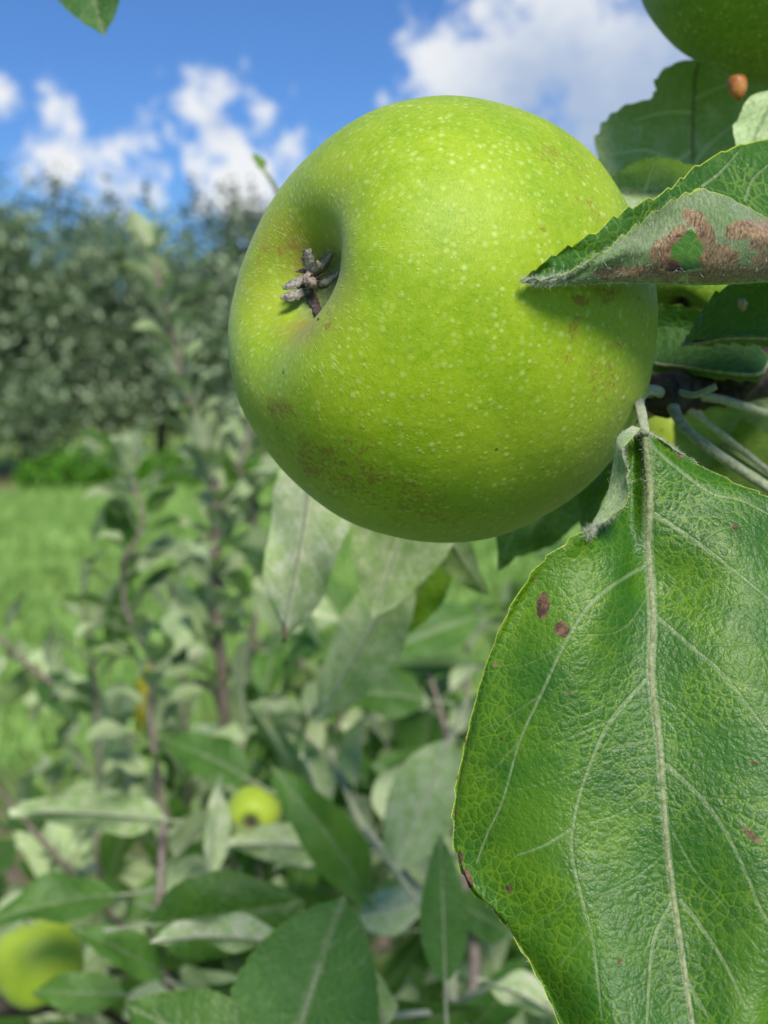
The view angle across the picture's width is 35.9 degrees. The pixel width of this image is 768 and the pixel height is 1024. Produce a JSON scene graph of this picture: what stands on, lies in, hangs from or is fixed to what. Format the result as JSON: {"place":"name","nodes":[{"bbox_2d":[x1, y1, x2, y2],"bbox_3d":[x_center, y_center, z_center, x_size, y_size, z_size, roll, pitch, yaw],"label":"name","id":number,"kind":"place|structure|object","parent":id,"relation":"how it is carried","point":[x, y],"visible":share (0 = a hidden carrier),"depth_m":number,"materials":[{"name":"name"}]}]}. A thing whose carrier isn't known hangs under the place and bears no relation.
{"place":"outdoors","nodes":[
{"label":"outdoors","id":0,"kind":"place"},
{"bbox_2d":[0,0,692,364],"label":"sky","id":1,"kind":"structure","parent":0,"point":[172,90],"materials":[{"name":"blue"}]},
{"bbox_2d":[0,373,767,1023],"bbox_3d":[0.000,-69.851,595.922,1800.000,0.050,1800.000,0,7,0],"label":"ground","id":2,"kind":"structure","parent":0,"point":[16,877],"depth_m":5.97,"materials":[{"name":"green plant"}]},
{"bbox_2d":[0,137,109,415],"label":"woodland tree","id":3,"kind":"object","parent":2,"relation":"on","point":[52,181],"visible":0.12,"depth_m":27.16,"materials":[{"name":"green plant"}]},
{"bbox_2d":[11,443,120,491],"bbox_3d":[-3.275,-0.449,12.242,1.168,0.533,0.808,0,7,0],"label":"weed clump","id":4,"kind":"object","parent":2,"relation":"on","point":[94,470],"visible":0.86,"depth_m":12.10,"materials":[{"name":"green plant"}]},
{"bbox_2d":[0,170,161,472],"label":"apple tree","id":5,"kind":"object","parent":2,"relation":"on","point":[28,380],"visible":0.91,"depth_m":12.61,"materials":[{"name":"green plant"}]},
{"bbox_2d":[0,175,267,470],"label":"apple tree","id":6,"kind":"object","parent":2,"relation":"on","point":[113,342],"visible":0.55,"depth_m":12.93,"materials":[{"name":"green plant"}]},
{"bbox_2d":[12,174,264,419],"bbox_3d":[-5.665,-5.411,29.056,7.371,6.395,6.952,-6,9,-39],"label":"woodland tree","id":7,"kind":"object","parent":2,"relation":"on","point":[146,186],"visible":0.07,"depth_m":28.34,"materials":[{"name":"green plant"}]},
{"bbox_2d":[0,208,342,1023],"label":"apple tree","id":8,"kind":"object","parent":2,"relation":"on","point":[38,680],"visible":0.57,"depth_m":0.74,"materials":[{"name":"green plant"}]},
{"bbox_2d":[113,447,232,488],"bbox_3d":[-2.250,-0.428,12.344,1.479,0.507,0.828,0,7,0],"label":"weed clump","id":9,"kind":"object","parent":2,"relation":"on","point":[148,469],"visible":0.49,"depth_m":12.16,"materials":[{"name":"green plant"}]},
{"bbox_2d":[117,208,269,473],"bbox_3d":[-1.254,-1.899,13.160,3.607,3.162,3.338,0,7,0],"label":"apple tree","id":10,"kind":"object","parent":2,"relation":"on","point":[230,406],"visible":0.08,"depth_m":12.52,"materials":[{"name":"green plant"}]},
{"bbox_2d":[195,175,275,333],"bbox_3d":[-1.106,-4.846,27.537,7.690,5.610,6.920,0,7,0],"label":"woodland tree","id":11,"kind":"object","parent":2,"relation":"on","point":[245,222],"visible":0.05,"depth_m":25.14,"materials":[{"name":"green plant"}]},
{"bbox_2d":[222,453,277,485],"bbox_3d":[-1.456,-0.407,12.432,0.900,0.445,0.638,0,7,0],"label":"weed clump","id":12,"kind":"object","parent":2,"relation":"on","point":[248,465],"visible":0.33,"depth_m":12.30,"materials":[{"name":"green plant"}]},
{"bbox_2d":[0,527,565,1023],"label":"apple tree","id":13,"kind":"object","parent":2,"relation":"on","point":[366,797],"visible":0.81,"depth_m":0.50,"materials":[{"name":"green plant"}]},
{"bbox_2d":[0,919,83,1009],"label":"apple","id":14,"kind":"object","parent":13,"relation":"attached to","point":[36,955],"visible":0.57,"depth_m":0.49,"materials":[{"name":"green food"}]},
{"bbox_2d":[228,785,280,835],"bbox_3d":[-0.066,0.153,0.604,0.028,0.029,0.034,0,7,0],"label":"apple","id":15,"kind":"object","parent":13,"relation":"hanging from","point":[252,806],"visible":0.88,"depth_m":0.59,"materials":[{"name":"green food"}]},
{"bbox_2d":[57,0,767,1023],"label":"apple tree","id":16,"kind":"object","parent":2,"relation":"on","point":[609,814],"visible":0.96,"depth_m":0.17,"materials":[{"name":"green plant"}]},
{"bbox_2d":[228,95,657,542],"bbox_3d":[0.010,-0.031,0.202,0.071,0.073,0.077,2,7,18],"label":"apple","id":17,"kind":"object","parent":16,"relation":"hanging from","point":[409,359],"visible":0.98,"depth_m":0.17,"materials":[{"name":"green food"}]},
{"bbox_2d":[634,416,673,447],"bbox_3d":[0.073,-0.019,0.300,0.022,0.024,0.022,0,7,0],"label":"apple","id":18,"kind":"object","parent":16,"relation":"attached to","point":[660,427],"visible":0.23,"depth_m":0.29,"materials":[{"name":"green food"}]},
{"bbox_2d":[656,284,726,309],"bbox_3d":[0.064,-0.048,0.245,0.023,0.023,0.023,0,7,0],"label":"apple","id":19,"kind":"object","parent":16,"relation":"attached to","point":[690,296],"visible":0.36,"depth_m":0.24,"materials":[{"name":"green food"}]},
{"bbox_2d":[641,0,767,99],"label":"apple","id":20,"kind":"object","parent":16,"relation":"hanging from","point":[729,37],"visible":1,"depth_m":0.24,"materials":[{"name":"food"}]},
{"bbox_2d":[653,371,767,408],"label":"apple tree","id":21,"kind":"object","parent":2,"relation":"on","point":[762,403],"depth_m":12.50,"materials":[{"name":"green plant"}]},
{"bbox_2d":[737,298,747,311],"bbox_3d":[0.061,-0.035,0.201,0.002,0.002,0.002,0,7,0],"label":"seed","id":22,"kind":"object","parent":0,"point":[742,303],"visible":1,"depth_m":0.20,"materials":[{"name":"grey"}]}
]}

